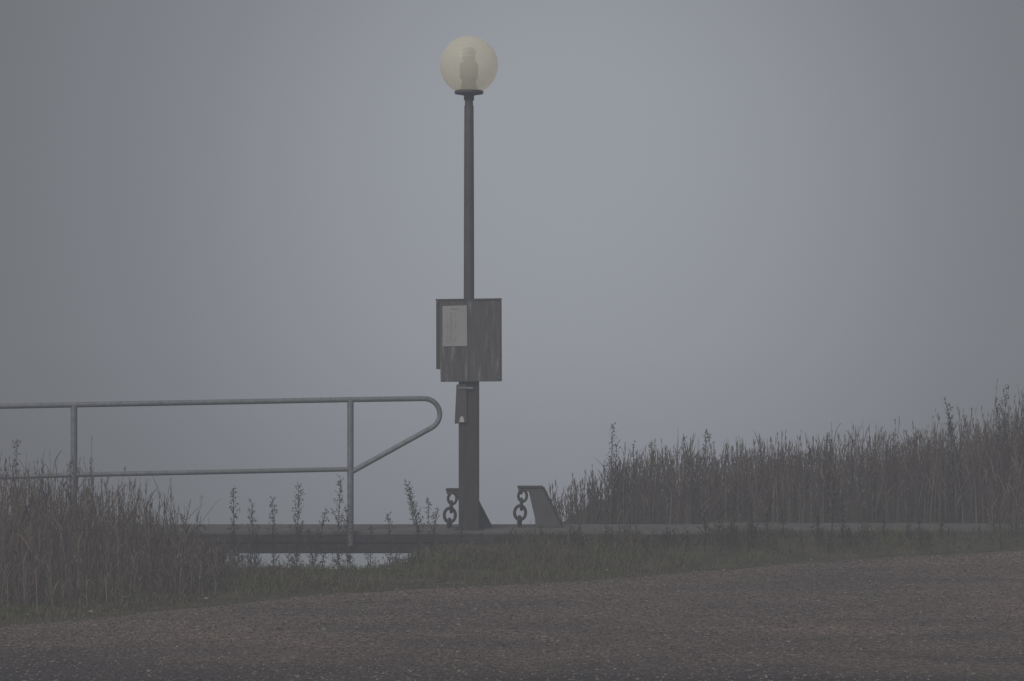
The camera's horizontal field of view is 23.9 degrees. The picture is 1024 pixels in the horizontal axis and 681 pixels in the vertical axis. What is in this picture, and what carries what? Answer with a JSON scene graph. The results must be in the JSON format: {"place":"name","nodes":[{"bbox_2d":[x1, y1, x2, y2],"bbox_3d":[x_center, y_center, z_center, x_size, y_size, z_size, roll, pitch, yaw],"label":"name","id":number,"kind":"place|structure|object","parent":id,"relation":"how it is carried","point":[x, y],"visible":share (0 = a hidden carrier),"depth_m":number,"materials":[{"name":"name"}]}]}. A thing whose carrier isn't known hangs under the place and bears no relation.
{"place":"outdoors","nodes":[
{"label":"outdoors","id":0,"kind":"place"},
{"bbox_2d":[0,343,1023,569],"bbox_3d":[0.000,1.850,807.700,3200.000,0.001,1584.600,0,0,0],"label":"water","id":1,"kind":"structure","parent":0,"point":[550,413],"depth_m":62.12,"materials":[{"name":"grey liquid"}]},
{"bbox_2d":[0,539,1023,680],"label":"gravel road","id":2,"kind":"structure","parent":0,"point":[936,671],"depth_m":12.33,"materials":[{"name":"grey gravel"}]},
{"bbox_2d":[0,494,1023,626],"bbox_3d":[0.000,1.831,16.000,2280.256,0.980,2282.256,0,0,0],"label":"ground","id":3,"kind":"structure","parent":0,"point":[710,557],"depth_m":16.43,"materials":[{"name":"plant"}]},
{"bbox_2d":[0,435,279,608],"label":"reeds","id":4,"kind":"object","parent":3,"relation":"on","point":[35,543],"visible":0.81,"depth_m":14.66,"materials":[{"name":"plant"}]},
{"bbox_2d":[0,396,441,545],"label":"metal railing","id":5,"kind":"object","parent":3,"relation":"on","point":[350,469],"visible":0.94,"depth_m":16.79,"materials":[{"name":"metal"}]},
{"bbox_2d":[99,524,710,565],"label":"jetty","id":6,"kind":"object","parent":3,"relation":"on","point":[404,535],"visible":0.38,"depth_m":17.00,"materials":[{"name":"grey concrete"}]},
{"bbox_2d":[440,36,497,530],"bbox_3d":[-0.305,-0.405,17.140,0.412,3.506,0.412,0,0,0],"label":"street lamp","id":7,"kind":"object","parent":6,"relation":"on","point":[468,67],"visible":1,"depth_m":17.08,"materials":[{"name":"metal"}]},
{"bbox_2d":[436,298,501,381],"bbox_3d":[-0.304,-0.003,17.051,0.467,0.590,0.050,0,0,0],"label":"notice board","id":8,"kind":"object","parent":7,"relation":"attached to","point":[468,340],"visible":1,"depth_m":17.04,"materials":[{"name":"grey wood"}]},
{"bbox_2d":[446,488,491,527],"bbox_3d":[-0.309,1.205,17.404,0.333,0.274,0.208,0,0,0],"label":"anchor bracket","id":9,"kind":"object","parent":6,"relation":"on","point":[484,522],"visible":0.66,"depth_m":17.33,"materials":[{"name":"metal"}]},
{"bbox_2d":[443,491,457,527],"bbox_3d":[-0.442,1.216,17.306,0.098,0.273,0.068,0,0,-40],"label":"mooring chain","id":10,"kind":"object","parent":9,"relation":"hanging from","point":[451,509],"visible":1,"depth_m":17.29,"materials":[{"name":"metal"}]},
{"bbox_2d":[517,486,563,526],"bbox_3d":[0.205,1.197,17.434,0.333,0.290,0.208,0,0,0],"label":"anchor bracket","id":11,"kind":"object","parent":6,"relation":"on","point":[545,513],"visible":1,"depth_m":17.36,"materials":[{"name":"metal"}]},
{"bbox_2d":[513,489,527,526],"bbox_3d":[0.061,1.200,17.336,0.098,0.273,0.068,0,0,-40],"label":"mooring chain","id":12,"kind":"object","parent":11,"relation":"hanging from","point":[519,519],"visible":0.99,"depth_m":17.32,"materials":[{"name":"metal"}]},
{"bbox_2d":[6,384,1023,569],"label":"weeds","id":13,"kind":"object","parent":3,"relation":"on","point":[752,531],"visible":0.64,"depth_m":16.79,"materials":[{"name":"plant"}]},
{"bbox_2d":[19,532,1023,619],"bbox_3d":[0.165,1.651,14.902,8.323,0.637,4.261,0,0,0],"label":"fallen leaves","id":14,"kind":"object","parent":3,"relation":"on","point":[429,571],"visible":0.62,"depth_m":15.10,"materials":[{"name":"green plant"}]},
{"bbox_2d":[534,379,1023,534],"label":"reeds","id":15,"kind":"object","parent":3,"relation":"on","point":[925,480],"visible":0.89,"depth_m":18.36,"materials":[{"name":"plant"}]},
{"bbox_2d":[707,523,1003,534],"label":"slab","id":16,"kind":"structure","parent":3,"relation":"on","point":[836,526],"depth_m":17.42,"materials":[{"name":"concrete"}]},
{"bbox_2d":[995,524,1023,531],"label":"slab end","id":17,"kind":"structure","parent":3,"relation":"on","point":[1008,526],"depth_m":17.56,"materials":[{"name":"grey concrete"}]},
{"bbox_2d":[0,0,1023,342],"label":"sky","id":18,"kind":"structure","parent":0,"point":[172,171],"materials":[{"name":"grey"}]}
]}

